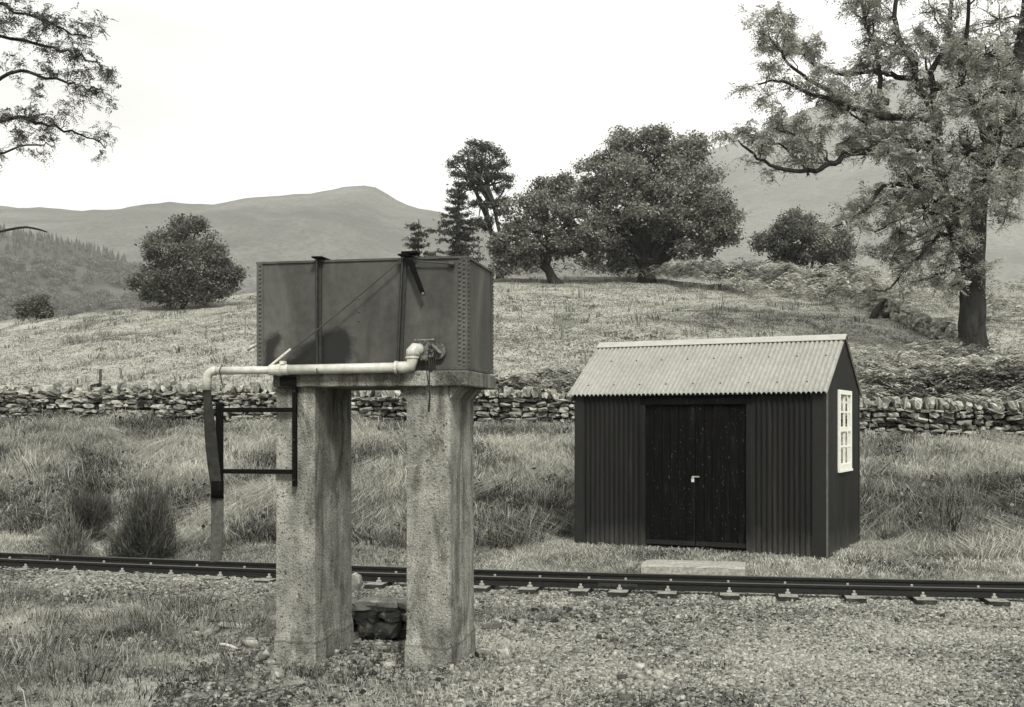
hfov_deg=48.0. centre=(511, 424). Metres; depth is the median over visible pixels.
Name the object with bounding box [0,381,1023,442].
stone wall
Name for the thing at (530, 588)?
sleeper
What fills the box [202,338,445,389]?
delivery pipe
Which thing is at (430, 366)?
valve pull rope
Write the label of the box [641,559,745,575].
concrete step
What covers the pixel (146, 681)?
ground
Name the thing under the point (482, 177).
pine tree
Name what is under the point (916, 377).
bracken
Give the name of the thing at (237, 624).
loose stone
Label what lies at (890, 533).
loose stone
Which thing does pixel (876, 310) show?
tree stump
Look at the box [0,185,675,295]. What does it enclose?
hills
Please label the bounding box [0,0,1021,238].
sky
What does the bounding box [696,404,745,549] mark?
door
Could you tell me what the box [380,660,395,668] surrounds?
loose stone
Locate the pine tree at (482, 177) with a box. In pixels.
[442,136,520,278]
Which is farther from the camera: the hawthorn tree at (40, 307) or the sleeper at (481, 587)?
the hawthorn tree at (40, 307)
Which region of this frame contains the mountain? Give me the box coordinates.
[574,50,1023,295]
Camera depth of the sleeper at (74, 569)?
15.83 m
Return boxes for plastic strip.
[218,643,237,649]
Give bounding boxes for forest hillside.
[0,235,168,318]
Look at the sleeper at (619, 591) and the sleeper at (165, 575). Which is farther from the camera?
the sleeper at (165, 575)
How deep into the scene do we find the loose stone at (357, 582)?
14.21 m
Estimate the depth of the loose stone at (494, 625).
11.68 m
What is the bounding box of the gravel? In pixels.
[0,566,1023,706]
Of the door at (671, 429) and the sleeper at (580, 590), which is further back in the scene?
the door at (671, 429)
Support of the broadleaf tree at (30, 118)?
on the ground at (146, 681)
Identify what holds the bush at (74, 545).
on the ground at (146, 681)
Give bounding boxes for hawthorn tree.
[7,293,54,320]
[117,212,251,309]
[745,204,862,285]
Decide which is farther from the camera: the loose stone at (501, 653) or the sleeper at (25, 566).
the sleeper at (25, 566)
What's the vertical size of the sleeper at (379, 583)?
0.183 m
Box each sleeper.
[8,559,58,570]
[56,561,104,572]
[107,562,151,575]
[155,564,197,577]
[204,566,245,579]
[253,574,275,582]
[364,571,396,588]
[474,574,495,592]
[517,575,544,593]
[568,577,592,595]
[608,578,631,596]
[657,579,678,598]
[719,580,739,599]
[777,582,798,601]
[841,583,866,603]
[906,584,937,604]
[975,585,1010,606]
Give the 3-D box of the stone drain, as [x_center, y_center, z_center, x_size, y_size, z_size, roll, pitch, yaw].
[-1.373,2.206,12.441,1.684,0.588,1.320,0,0,0]
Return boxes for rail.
[0,552,1023,587]
[0,558,1023,598]
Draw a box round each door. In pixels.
[646,405,698,546]
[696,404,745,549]
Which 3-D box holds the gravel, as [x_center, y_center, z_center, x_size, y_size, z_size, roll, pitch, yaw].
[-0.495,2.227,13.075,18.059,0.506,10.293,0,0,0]
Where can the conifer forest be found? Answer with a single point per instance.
(71, 246)
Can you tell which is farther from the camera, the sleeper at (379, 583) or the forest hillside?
the forest hillside
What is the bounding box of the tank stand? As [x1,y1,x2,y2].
[273,370,495,671]
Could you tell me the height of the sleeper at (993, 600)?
0.183 m
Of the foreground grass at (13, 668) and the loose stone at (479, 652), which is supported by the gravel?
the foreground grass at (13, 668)
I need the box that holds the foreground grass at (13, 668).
[0,575,781,706]
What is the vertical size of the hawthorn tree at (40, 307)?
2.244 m
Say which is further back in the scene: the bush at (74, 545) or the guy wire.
the bush at (74, 545)
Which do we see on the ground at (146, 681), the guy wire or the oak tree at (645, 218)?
the oak tree at (645, 218)
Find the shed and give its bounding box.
[567,334,861,558]
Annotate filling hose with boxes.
[202,382,223,561]
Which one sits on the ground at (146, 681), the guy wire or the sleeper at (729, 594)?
the sleeper at (729, 594)
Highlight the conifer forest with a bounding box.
[0,224,125,262]
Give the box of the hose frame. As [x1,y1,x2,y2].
[216,377,296,486]
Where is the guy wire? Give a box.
[270,256,404,364]
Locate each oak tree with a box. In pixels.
[483,169,594,283]
[549,122,750,283]
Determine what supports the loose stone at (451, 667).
on the ground at (146, 681)
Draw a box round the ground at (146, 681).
[0,277,1023,706]
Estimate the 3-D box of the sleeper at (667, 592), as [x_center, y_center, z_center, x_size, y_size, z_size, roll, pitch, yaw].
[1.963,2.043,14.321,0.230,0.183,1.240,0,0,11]
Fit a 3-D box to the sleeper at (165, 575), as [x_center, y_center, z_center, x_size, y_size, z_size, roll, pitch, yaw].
[-4.485,2.043,15.862,0.230,0.183,1.240,0,0,16]
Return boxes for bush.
[35,497,105,559]
[48,485,123,541]
[90,465,185,558]
[895,460,997,542]
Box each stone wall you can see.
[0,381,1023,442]
[855,281,957,347]
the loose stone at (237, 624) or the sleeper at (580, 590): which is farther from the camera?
the sleeper at (580, 590)
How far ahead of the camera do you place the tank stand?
9.92 m
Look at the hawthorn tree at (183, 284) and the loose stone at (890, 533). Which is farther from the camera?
the hawthorn tree at (183, 284)
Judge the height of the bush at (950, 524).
1.345 m
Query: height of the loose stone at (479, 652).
0.098 m
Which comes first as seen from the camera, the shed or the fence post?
the shed
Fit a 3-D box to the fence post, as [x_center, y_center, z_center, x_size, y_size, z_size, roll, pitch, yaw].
[-10.352,-0.658,28.891,0.086,1.498,0.060,0,0,0]
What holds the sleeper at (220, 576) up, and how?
on the ground at (146, 681)
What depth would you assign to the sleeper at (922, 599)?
13.25 m
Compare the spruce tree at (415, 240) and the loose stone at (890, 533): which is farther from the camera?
the spruce tree at (415, 240)
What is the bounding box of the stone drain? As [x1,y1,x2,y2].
[352,597,406,640]
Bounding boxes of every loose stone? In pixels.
[219,622,247,628]
[352,573,362,591]
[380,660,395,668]
[439,664,453,670]
[474,648,489,657]
[482,622,502,629]
[497,648,508,659]
[881,529,899,538]
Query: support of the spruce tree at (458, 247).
on the ground at (146, 681)
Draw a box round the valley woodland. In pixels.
[0,252,162,320]
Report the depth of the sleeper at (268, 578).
14.97 m
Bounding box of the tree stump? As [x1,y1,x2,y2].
[869,298,887,318]
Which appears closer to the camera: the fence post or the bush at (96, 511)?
the bush at (96, 511)
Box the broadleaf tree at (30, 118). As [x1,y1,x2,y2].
[0,0,122,232]
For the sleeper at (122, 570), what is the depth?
15.68 m
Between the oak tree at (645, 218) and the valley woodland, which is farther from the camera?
the valley woodland
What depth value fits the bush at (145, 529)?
17.09 m
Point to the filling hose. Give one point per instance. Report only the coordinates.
(216, 498)
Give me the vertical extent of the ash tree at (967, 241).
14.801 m
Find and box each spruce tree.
[402,220,438,256]
[425,176,493,276]
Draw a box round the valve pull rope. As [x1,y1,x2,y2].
[425,335,435,411]
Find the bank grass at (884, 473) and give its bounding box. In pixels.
[0,397,1023,580]
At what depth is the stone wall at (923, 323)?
46.01 m
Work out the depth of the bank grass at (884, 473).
19.78 m
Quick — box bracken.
[475,257,1023,413]
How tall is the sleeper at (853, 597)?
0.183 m
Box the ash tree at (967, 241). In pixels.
[710,0,1023,357]
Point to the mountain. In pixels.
(764, 206)
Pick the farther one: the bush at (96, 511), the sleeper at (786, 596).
the bush at (96, 511)
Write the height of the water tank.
0.997 m
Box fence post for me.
[99,369,101,383]
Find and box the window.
[838,390,852,472]
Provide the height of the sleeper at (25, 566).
0.183 m
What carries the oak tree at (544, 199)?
on the ground at (146, 681)
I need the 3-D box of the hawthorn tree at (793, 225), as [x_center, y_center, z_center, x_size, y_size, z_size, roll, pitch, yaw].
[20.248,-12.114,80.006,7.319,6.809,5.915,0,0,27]
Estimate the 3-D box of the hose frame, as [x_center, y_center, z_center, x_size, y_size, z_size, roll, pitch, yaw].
[-2.214,0.090,9.960,0.750,1.011,0.078,0,0,11]
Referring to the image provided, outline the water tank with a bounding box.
[246,251,493,374]

